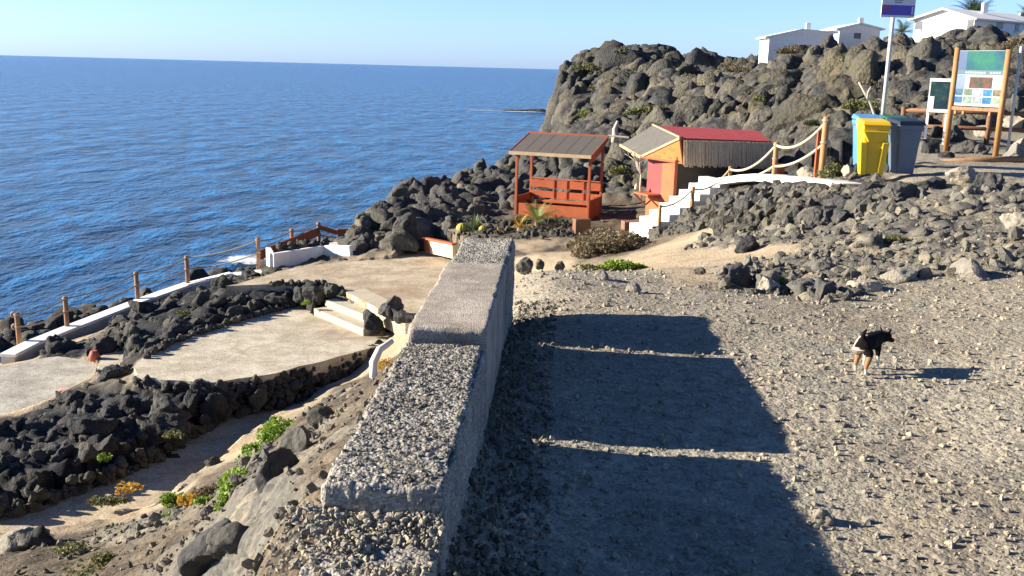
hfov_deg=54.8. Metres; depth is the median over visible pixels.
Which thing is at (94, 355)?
bucket
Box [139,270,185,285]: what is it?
rope
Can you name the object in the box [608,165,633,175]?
shrub
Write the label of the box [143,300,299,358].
edge stones
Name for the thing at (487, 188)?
lava boulder
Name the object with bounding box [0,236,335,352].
surf rocks
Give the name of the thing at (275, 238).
rope
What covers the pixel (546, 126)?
lava boulder
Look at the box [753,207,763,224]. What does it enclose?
lava boulder
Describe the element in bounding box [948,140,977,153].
boulder
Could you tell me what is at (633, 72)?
shrub
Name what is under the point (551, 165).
lava boulder
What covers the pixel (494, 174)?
lava boulder
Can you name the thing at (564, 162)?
lava boulder
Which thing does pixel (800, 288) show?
grey stone
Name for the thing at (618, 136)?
beam
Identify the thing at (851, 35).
white house
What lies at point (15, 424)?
lava boulder
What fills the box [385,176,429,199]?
lava boulder
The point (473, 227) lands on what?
agave
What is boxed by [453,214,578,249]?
shrubs
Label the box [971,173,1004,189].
boulder
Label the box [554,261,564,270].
stone
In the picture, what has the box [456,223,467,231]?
ball cactus
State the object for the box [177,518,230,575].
boulder
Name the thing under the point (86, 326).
sea wall
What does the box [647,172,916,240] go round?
rubble
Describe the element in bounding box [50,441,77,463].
lava boulder
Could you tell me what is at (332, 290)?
boulder
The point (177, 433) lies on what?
shrub
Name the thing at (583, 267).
shrub
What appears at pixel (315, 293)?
boulder
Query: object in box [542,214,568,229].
shrub
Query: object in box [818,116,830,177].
wooden post
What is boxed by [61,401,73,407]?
lava boulder
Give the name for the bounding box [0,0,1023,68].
sky
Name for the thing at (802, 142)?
rope
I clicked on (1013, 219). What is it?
boulder
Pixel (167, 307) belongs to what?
lava boulder
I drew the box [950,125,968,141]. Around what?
boulder
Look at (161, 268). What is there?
rope
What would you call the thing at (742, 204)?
lava boulder
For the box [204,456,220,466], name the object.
stone
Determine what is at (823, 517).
stone
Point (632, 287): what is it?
stone
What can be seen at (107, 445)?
lava boulder
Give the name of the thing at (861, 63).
loose rocks
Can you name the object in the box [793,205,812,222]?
lava boulder
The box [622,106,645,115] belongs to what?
shrub
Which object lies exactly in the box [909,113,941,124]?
lava boulder
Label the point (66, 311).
wooden post
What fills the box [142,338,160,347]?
lava boulder
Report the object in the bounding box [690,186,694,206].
wooden post
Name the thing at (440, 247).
wall
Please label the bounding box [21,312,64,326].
rope
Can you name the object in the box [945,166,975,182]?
boulder
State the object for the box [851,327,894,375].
dog
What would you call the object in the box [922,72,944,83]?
lava boulder
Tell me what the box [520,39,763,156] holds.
loose rocks
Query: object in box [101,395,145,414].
lava boulder
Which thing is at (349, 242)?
lava boulder
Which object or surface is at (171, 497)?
shrub
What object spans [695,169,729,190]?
rope
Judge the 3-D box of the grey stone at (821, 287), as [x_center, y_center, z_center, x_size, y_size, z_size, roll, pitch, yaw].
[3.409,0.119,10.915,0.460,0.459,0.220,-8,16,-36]
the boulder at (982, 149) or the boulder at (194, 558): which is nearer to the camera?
the boulder at (194, 558)
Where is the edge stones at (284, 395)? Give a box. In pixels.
[132,339,382,418]
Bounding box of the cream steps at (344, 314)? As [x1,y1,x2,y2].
[314,289,387,335]
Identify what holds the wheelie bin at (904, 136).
on the ground
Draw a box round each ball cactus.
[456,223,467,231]
[479,225,486,229]
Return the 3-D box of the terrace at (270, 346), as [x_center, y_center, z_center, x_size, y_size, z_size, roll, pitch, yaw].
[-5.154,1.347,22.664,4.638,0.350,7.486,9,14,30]
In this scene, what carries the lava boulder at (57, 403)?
on the ground
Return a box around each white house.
[756,23,837,62]
[821,18,884,48]
[908,3,1023,41]
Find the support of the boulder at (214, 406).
on the ground
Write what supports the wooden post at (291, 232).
on the ground
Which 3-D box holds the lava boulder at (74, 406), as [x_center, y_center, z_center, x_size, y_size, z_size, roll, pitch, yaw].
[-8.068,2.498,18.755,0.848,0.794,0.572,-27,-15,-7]
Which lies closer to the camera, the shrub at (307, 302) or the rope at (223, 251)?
the shrub at (307, 302)
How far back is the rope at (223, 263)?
29.98 m
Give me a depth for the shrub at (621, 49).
87.32 m
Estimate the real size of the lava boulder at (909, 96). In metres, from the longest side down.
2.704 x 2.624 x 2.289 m
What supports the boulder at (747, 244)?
on the ground
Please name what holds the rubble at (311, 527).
on the concrete wall at (468, 301)
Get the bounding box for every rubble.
[91,183,1023,572]
[263,503,445,575]
[446,298,557,575]
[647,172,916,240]
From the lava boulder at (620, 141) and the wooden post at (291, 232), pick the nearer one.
the wooden post at (291, 232)
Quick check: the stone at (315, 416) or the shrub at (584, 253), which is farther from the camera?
the shrub at (584, 253)
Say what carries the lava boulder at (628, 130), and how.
on the ground
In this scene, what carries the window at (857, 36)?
in the white house at (851, 35)
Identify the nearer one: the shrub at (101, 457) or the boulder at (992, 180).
the shrub at (101, 457)
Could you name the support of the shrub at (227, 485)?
on the ground
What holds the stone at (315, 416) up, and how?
on the ground
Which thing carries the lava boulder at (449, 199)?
on the ground
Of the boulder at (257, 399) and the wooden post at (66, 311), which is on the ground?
the boulder at (257, 399)
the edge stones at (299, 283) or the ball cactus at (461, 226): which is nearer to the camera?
the edge stones at (299, 283)
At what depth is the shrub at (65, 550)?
11.76 m
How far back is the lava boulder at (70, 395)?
19.71 m
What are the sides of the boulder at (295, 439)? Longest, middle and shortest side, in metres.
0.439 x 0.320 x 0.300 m
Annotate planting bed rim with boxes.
[369,339,393,378]
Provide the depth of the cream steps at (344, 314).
24.33 m
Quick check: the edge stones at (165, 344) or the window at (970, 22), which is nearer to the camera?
the edge stones at (165, 344)
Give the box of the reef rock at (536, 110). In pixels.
[524,109,545,111]
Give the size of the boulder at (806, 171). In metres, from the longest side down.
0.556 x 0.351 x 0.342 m
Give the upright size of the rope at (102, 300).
0.258 m
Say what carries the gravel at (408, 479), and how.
on the concrete wall at (468, 301)
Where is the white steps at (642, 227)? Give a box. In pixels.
[629,176,728,237]
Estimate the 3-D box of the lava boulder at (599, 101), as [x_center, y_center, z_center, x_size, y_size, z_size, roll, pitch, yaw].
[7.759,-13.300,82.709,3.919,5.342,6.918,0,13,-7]
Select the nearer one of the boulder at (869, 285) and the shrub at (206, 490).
the boulder at (869, 285)
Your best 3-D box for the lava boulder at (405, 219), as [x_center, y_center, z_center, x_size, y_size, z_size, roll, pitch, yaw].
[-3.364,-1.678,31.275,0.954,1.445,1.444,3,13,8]
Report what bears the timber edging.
on the ground
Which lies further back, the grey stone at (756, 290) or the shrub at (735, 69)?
the shrub at (735, 69)
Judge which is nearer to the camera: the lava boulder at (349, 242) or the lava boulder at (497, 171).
the lava boulder at (349, 242)
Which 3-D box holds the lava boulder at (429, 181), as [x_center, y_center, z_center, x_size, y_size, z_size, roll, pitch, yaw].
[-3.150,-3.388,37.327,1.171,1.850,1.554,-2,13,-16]
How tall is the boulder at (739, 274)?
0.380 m
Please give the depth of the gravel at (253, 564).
8.08 m
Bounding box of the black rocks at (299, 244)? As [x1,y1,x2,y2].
[276,236,329,251]
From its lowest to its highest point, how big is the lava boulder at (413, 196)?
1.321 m
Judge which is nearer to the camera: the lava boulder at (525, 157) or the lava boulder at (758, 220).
the lava boulder at (758, 220)
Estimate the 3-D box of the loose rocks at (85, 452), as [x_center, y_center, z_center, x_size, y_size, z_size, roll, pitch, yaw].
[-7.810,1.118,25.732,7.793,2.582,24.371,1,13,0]
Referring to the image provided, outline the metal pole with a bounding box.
[1006,46,1022,151]
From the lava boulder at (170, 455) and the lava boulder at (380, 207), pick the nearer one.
the lava boulder at (170, 455)
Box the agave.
[464,212,490,231]
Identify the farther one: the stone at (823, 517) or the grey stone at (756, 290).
the grey stone at (756, 290)
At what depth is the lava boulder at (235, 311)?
24.13 m
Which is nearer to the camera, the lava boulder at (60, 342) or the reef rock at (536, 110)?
the lava boulder at (60, 342)
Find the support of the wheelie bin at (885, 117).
on the ground
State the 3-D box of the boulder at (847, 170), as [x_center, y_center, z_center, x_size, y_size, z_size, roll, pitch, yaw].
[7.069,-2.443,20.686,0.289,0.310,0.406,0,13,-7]
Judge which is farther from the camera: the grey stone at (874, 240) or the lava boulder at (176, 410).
the lava boulder at (176, 410)
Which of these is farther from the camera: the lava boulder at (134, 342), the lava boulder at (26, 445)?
the lava boulder at (134, 342)
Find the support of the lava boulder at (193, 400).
on the ground
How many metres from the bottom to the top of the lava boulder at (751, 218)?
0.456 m
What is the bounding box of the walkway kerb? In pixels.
[717,174,860,186]
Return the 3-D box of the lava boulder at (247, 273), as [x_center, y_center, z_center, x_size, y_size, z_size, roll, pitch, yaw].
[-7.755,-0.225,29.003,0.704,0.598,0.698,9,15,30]
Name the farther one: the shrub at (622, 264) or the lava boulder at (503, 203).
the lava boulder at (503, 203)
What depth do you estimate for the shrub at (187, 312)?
23.18 m
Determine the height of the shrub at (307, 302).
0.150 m
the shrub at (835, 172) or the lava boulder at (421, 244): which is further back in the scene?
the lava boulder at (421, 244)
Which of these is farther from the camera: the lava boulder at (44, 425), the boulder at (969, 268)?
the lava boulder at (44, 425)
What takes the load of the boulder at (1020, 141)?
on the ground
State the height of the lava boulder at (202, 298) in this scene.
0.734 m
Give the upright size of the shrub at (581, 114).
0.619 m
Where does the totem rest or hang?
on the ground
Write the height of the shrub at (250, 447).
0.231 m
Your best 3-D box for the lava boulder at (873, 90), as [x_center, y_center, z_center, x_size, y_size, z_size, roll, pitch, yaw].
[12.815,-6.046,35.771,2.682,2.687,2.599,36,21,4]
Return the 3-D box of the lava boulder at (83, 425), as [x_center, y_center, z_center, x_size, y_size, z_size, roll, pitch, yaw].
[-7.336,2.506,17.330,0.855,0.656,0.782,4,13,13]
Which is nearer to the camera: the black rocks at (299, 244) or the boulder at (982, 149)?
the boulder at (982, 149)
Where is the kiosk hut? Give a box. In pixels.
[620,124,772,215]
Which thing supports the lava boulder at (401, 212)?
on the ground
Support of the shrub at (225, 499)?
on the ground
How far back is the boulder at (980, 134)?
28.72 m
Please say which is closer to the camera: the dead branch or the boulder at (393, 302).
the dead branch
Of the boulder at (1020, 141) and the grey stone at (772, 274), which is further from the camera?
the boulder at (1020, 141)
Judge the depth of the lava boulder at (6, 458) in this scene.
16.05 m
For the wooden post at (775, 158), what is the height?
1.139 m
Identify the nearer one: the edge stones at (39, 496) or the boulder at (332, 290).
the edge stones at (39, 496)
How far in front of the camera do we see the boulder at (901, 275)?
11.56 m
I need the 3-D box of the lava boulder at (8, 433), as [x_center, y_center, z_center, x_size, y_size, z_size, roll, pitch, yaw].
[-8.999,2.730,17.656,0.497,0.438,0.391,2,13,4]
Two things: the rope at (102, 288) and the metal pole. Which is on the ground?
the metal pole
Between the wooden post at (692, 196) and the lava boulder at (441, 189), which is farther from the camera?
the lava boulder at (441, 189)
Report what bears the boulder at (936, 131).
on the ground
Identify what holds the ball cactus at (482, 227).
on the ground
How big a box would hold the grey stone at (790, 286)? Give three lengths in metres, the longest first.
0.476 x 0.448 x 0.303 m
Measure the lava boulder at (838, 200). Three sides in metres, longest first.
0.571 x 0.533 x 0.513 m
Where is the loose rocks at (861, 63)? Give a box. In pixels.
[593,25,1023,186]
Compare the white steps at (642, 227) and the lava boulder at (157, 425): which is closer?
the lava boulder at (157, 425)
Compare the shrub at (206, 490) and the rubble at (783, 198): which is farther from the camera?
the rubble at (783, 198)
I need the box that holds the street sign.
[880,0,915,114]
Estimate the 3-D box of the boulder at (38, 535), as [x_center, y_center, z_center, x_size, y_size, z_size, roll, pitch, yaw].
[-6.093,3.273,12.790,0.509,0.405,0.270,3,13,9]
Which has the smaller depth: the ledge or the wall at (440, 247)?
the ledge
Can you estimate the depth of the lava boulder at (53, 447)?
16.52 m
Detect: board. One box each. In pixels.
[260,228,317,259]
[320,225,347,235]
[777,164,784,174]
[924,78,950,144]
[943,48,1011,156]
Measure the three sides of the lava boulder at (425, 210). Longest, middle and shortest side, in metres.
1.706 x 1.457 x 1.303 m
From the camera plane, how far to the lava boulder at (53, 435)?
17.31 m
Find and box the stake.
[813,131,821,177]
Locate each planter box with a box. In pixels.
[572,218,590,234]
[621,220,639,230]
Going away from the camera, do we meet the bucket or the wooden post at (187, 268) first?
the bucket
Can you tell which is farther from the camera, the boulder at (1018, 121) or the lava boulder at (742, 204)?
the boulder at (1018, 121)
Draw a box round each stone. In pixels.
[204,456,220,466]
[206,521,247,559]
[305,406,334,429]
[515,257,532,274]
[536,259,544,269]
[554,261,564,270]
[596,269,608,280]
[625,281,641,292]
[693,267,705,274]
[714,267,725,275]
[744,287,764,293]
[752,270,780,287]
[757,276,780,292]
[785,278,814,292]
[787,274,800,280]
[793,282,814,297]
[808,258,836,271]
[812,277,836,300]
[813,509,832,525]
[837,285,866,293]
[848,257,876,268]
[854,232,885,248]
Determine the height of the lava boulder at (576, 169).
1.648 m
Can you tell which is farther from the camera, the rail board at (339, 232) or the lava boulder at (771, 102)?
the lava boulder at (771, 102)
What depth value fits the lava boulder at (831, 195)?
18.64 m
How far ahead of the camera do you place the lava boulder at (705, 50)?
88.59 m
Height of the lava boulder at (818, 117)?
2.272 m
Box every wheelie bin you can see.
[850,114,883,164]
[854,118,891,174]
[879,115,907,163]
[884,117,925,173]
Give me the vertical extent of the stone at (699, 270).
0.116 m
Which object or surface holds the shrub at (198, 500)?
on the ground
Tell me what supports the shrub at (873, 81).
on the ground
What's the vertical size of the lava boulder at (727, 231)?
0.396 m
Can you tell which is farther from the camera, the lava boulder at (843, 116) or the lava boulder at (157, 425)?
the lava boulder at (843, 116)
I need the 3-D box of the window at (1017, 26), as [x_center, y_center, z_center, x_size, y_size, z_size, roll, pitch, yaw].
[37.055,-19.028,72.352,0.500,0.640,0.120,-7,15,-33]
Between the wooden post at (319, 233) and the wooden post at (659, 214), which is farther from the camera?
the wooden post at (319, 233)
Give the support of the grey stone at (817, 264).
on the ground
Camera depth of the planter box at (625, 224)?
31.09 m
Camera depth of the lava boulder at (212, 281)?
28.95 m
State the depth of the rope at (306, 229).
33.66 m
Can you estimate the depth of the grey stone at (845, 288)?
10.95 m
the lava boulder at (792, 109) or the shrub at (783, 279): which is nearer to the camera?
the shrub at (783, 279)
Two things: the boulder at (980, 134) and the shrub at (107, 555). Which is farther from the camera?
the boulder at (980, 134)
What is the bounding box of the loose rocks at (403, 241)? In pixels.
[354,147,606,252]
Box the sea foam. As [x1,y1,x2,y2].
[221,255,265,263]
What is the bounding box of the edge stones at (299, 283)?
[268,279,345,295]
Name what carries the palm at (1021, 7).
on the ground
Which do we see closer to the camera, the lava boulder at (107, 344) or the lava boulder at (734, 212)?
the lava boulder at (734, 212)
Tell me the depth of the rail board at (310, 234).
32.59 m
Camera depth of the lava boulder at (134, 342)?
22.31 m
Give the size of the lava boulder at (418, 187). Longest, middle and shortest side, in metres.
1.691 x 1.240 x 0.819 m
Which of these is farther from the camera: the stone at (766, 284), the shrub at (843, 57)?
the shrub at (843, 57)
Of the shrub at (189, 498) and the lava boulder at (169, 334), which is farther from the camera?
the lava boulder at (169, 334)
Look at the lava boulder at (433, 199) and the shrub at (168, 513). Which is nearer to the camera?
the shrub at (168, 513)
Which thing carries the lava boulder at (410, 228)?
on the ground
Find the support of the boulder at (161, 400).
on the ground
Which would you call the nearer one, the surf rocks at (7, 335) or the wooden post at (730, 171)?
the wooden post at (730, 171)
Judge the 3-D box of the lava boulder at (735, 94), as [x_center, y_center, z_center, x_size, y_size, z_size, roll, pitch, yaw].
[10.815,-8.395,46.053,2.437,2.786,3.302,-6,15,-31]
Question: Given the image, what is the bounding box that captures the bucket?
[89,350,99,361]
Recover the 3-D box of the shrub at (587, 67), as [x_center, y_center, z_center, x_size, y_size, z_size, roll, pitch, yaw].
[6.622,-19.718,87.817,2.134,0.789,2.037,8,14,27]
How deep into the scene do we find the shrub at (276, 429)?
12.76 m
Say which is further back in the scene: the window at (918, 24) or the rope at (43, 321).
the window at (918, 24)
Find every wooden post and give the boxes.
[13,312,21,344]
[62,296,69,326]
[133,271,139,298]
[184,255,189,283]
[255,238,260,269]
[289,228,293,237]
[316,222,320,240]
[657,205,661,225]
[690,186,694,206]
[728,166,731,186]
[772,142,779,183]
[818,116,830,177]
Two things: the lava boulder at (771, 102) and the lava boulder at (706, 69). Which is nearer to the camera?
the lava boulder at (771, 102)
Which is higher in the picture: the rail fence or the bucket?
the rail fence
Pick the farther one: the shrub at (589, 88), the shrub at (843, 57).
the shrub at (589, 88)
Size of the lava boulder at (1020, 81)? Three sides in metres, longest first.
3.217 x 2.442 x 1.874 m
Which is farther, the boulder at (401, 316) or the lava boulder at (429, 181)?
the lava boulder at (429, 181)
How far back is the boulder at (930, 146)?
24.71 m
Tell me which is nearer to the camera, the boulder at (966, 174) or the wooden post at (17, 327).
the boulder at (966, 174)
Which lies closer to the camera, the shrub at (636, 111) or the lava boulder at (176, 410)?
the lava boulder at (176, 410)
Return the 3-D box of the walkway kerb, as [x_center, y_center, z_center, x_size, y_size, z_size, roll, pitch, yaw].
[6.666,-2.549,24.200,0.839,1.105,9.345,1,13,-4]
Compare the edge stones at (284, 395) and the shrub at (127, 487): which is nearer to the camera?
the shrub at (127, 487)
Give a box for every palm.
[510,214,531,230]
[511,199,560,226]
[893,19,913,33]
[950,0,995,10]
[1016,3,1023,16]
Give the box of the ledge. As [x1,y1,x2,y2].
[97,348,123,372]
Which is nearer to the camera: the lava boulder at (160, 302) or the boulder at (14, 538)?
the boulder at (14, 538)
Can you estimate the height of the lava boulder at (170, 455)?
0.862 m
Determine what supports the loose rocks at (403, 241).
on the ground
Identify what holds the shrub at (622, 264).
on the ground
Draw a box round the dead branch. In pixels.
[858,82,875,113]
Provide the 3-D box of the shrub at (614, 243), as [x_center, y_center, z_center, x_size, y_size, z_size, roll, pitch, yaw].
[2.572,-1.145,23.487,2.538,0.544,2.007,-2,13,-16]
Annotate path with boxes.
[0,377,343,531]
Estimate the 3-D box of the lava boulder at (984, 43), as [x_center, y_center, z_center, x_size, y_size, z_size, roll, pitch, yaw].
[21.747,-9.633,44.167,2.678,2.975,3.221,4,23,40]
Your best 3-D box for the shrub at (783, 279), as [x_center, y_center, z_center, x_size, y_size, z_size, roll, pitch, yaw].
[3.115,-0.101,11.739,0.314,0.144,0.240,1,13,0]
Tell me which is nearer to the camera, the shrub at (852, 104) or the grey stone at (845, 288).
the grey stone at (845, 288)
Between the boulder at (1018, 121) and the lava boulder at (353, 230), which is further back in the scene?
the lava boulder at (353, 230)
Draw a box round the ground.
[0,24,1023,575]
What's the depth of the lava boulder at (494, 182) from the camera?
39.05 m
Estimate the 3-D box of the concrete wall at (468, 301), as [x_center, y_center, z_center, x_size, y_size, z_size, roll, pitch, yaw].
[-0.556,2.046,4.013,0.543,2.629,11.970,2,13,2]
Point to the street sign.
(893, 9)
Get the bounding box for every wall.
[0,269,261,363]
[299,237,515,575]
[422,237,456,258]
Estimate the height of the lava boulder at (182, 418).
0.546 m
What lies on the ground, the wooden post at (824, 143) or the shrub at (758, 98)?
the shrub at (758, 98)
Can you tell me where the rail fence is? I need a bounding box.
[901,107,1023,144]
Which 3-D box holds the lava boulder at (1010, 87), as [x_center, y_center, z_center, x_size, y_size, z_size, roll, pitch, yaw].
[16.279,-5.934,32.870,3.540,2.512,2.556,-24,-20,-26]
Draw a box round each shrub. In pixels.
[53,540,98,555]
[64,551,117,575]
[84,495,130,507]
[96,452,112,461]
[114,480,143,496]
[159,492,185,509]
[162,428,185,439]
[162,509,171,516]
[176,310,192,314]
[176,490,199,506]
[191,494,214,505]
[192,484,219,496]
[214,491,228,511]
[216,465,248,493]
[234,440,270,465]
[256,415,294,442]
[301,300,311,304]
[377,357,393,369]
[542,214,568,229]
[564,226,655,253]
[569,242,611,258]
[572,62,594,70]
[572,262,621,270]
[577,110,596,117]
[587,84,595,90]
[597,259,647,271]
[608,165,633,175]
[613,45,630,53]
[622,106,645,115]
[623,68,647,75]
[626,148,641,197]
[641,104,667,112]
[716,61,752,72]
[752,94,765,101]
[775,44,803,54]
[778,275,785,282]
[803,119,819,125]
[815,162,842,178]
[837,52,845,61]
[840,97,879,110]
[861,79,879,85]
[884,234,911,242]
[991,37,1023,48]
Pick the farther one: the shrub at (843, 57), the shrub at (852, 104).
the shrub at (843, 57)
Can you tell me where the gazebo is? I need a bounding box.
[508,131,608,218]
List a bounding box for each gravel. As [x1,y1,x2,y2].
[1,362,452,575]
[329,343,478,485]
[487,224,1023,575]
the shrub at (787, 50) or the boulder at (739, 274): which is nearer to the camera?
the boulder at (739, 274)
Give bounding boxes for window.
[854,33,860,39]
[914,21,922,30]
[967,20,973,28]
[996,22,1003,30]
[1014,24,1019,32]
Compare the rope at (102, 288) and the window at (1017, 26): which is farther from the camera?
the window at (1017, 26)
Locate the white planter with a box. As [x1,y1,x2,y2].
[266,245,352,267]
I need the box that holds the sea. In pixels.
[0,55,558,361]
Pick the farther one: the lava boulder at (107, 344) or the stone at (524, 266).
the lava boulder at (107, 344)
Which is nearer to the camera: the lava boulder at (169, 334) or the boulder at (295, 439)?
the boulder at (295, 439)
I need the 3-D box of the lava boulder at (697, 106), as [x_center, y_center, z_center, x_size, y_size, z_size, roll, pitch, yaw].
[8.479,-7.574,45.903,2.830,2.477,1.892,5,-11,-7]
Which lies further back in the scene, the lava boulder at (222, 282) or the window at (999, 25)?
the window at (999, 25)
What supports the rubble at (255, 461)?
on the ground
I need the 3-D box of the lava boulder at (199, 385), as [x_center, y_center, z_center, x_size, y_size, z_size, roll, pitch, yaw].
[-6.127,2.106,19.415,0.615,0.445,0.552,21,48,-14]
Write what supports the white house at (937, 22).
on the ground
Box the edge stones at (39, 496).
[0,402,232,518]
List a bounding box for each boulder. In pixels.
[0,419,8,434]
[0,428,19,437]
[0,451,16,470]
[0,526,49,553]
[6,417,25,431]
[11,471,46,503]
[13,441,35,455]
[24,524,56,549]
[30,419,55,432]
[31,442,61,452]
[45,334,76,353]
[45,428,60,442]
[50,400,64,406]
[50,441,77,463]
[55,390,83,401]
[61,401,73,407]
[66,397,104,413]
[67,415,119,436]
[83,393,99,398]
[92,335,117,354]
[93,434,117,463]
[97,364,127,382]
[98,405,124,418]
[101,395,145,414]
[115,467,133,475]
[126,334,152,352]
[128,300,152,313]
[137,412,184,446]
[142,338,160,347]
[146,301,177,316]
[149,390,174,414]
[152,404,192,421]
[157,299,164,306]
[158,331,176,340]
[162,317,191,334]
[164,452,180,457]
[176,414,189,434]
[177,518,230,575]
[183,389,206,421]
[185,380,211,396]
[191,289,209,306]
[198,392,228,422]
[210,274,229,286]
[210,276,234,293]
[225,304,243,320]
[240,269,260,277]
[248,389,267,408]
[254,446,299,493]
[279,425,309,452]
[293,286,303,302]
[302,286,324,304]
[325,284,338,298]
[343,225,374,241]
[343,235,368,253]
[344,235,368,244]
[363,309,385,335]
[364,201,385,224]
[378,295,403,320]
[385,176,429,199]
[386,196,415,208]
[391,308,412,323]
[392,212,420,230]
[394,206,420,218]
[399,223,416,239]
[409,180,427,196]
[410,192,426,199]
[413,203,438,221]
[415,192,446,206]
[419,239,439,250]
[420,176,440,187]
[430,184,458,198]
[438,193,464,209]
[469,182,492,193]
[475,177,507,190]
[486,169,503,176]
[491,169,508,177]
[497,190,512,209]
[515,155,537,172]
[534,168,548,179]
[536,157,560,173]
[540,117,551,131]
[558,157,572,169]
[558,162,592,180]
[564,175,587,192]
[574,49,586,60]
[581,98,606,108]
[605,134,630,147]
[619,124,639,134]
[661,118,687,126]
[664,55,681,65]
[671,96,712,121]
[682,48,725,62]
[701,66,717,72]
[712,78,744,98]
[721,227,736,236]
[728,262,752,287]
[730,208,743,217]
[733,198,752,210]
[734,235,759,253]
[746,214,755,222]
[747,187,759,197]
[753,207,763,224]
[763,94,775,108]
[765,93,839,137]
[769,54,802,68]
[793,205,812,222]
[796,165,813,176]
[800,108,835,132]
[820,110,852,125]
[826,193,839,198]
[831,195,851,205]
[841,164,853,178]
[846,279,882,291]
[853,191,879,195]
[856,84,883,100]
[880,266,917,283]
[881,181,917,197]
[888,80,921,92]
[894,90,928,101]
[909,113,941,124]
[912,176,946,189]
[921,138,939,153]
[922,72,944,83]
[929,126,941,137]
[937,152,954,157]
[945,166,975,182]
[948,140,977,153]
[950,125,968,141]
[950,257,991,280]
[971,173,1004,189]
[973,125,992,138]
[973,144,990,154]
[979,41,995,49]
[985,74,1023,107]
[995,45,1005,49]
[999,211,1023,228]
[1002,116,1023,127]
[1003,142,1023,155]
[1011,137,1023,150]
[1012,78,1023,86]
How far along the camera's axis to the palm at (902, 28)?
75.21 m
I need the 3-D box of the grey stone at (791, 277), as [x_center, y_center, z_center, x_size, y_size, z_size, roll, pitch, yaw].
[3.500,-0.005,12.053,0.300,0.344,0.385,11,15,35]
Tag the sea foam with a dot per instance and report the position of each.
(248, 260)
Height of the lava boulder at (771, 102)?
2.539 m
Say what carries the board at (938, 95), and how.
on the ground
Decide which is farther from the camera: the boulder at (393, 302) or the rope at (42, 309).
the rope at (42, 309)
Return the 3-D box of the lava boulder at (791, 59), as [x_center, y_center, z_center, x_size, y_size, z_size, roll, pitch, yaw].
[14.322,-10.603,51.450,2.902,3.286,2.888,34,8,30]
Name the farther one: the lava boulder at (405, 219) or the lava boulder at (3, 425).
the lava boulder at (405, 219)
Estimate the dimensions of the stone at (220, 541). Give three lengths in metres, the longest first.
0.365 x 0.355 x 0.299 m
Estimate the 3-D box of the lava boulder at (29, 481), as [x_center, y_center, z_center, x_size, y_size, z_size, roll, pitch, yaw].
[-7.654,3.159,15.660,0.506,0.542,0.498,0,14,-36]
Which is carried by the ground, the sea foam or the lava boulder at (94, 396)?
the lava boulder at (94, 396)
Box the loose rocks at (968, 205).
[687,185,1023,302]
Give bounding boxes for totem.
[611,121,618,142]
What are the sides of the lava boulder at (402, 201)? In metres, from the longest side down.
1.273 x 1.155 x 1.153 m
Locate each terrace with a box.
[0,356,97,414]
[134,305,394,393]
[226,251,451,335]
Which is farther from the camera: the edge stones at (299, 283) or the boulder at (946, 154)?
the edge stones at (299, 283)
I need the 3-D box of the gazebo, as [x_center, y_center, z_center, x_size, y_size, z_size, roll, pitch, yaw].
[1.587,-3.794,33.895,2.980,2.910,1.975,6,13,20]
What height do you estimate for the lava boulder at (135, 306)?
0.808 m
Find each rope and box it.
[20,299,63,314]
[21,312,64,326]
[68,274,134,298]
[69,286,135,310]
[139,259,184,273]
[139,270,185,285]
[189,241,255,257]
[189,253,255,269]
[260,231,290,240]
[294,224,317,231]
[662,190,691,207]
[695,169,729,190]
[730,146,773,171]
[774,145,820,167]
[776,124,822,148]
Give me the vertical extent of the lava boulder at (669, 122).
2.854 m
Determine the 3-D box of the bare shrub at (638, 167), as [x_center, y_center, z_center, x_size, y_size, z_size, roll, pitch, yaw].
[3.958,-3.720,31.779,0.502,1.634,0.800,-1,13,-12]
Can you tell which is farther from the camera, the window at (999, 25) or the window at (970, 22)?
the window at (999, 25)
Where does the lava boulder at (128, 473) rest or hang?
on the ground
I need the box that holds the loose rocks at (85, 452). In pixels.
[0,266,344,467]
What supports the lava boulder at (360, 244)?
on the ground
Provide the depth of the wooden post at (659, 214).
28.16 m
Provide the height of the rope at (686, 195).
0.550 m
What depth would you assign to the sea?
118.10 m
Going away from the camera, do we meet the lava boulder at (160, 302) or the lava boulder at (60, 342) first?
the lava boulder at (60, 342)
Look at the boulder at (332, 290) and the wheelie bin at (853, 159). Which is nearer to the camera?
the wheelie bin at (853, 159)
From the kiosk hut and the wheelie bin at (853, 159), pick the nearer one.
the wheelie bin at (853, 159)
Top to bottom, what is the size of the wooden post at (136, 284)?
1.088 m
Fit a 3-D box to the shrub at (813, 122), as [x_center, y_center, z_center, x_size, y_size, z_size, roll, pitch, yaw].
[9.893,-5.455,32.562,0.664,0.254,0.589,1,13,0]
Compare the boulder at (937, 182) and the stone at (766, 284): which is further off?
the boulder at (937, 182)
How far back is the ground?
7.72 m
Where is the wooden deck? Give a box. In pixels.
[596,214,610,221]
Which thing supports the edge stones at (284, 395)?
on the ground
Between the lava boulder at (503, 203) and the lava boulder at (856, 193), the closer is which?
the lava boulder at (856, 193)
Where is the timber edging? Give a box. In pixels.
[941,156,1023,162]
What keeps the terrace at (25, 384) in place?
on the ground
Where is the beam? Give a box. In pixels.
[608,135,629,137]
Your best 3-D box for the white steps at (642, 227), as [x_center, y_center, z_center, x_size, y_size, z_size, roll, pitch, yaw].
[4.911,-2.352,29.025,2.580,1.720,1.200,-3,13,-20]
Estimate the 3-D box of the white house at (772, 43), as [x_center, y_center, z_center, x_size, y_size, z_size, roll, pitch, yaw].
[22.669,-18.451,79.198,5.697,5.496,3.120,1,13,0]
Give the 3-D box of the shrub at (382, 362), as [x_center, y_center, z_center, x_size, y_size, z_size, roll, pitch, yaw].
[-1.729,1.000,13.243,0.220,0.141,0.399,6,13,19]
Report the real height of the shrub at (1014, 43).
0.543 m
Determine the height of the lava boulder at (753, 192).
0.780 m

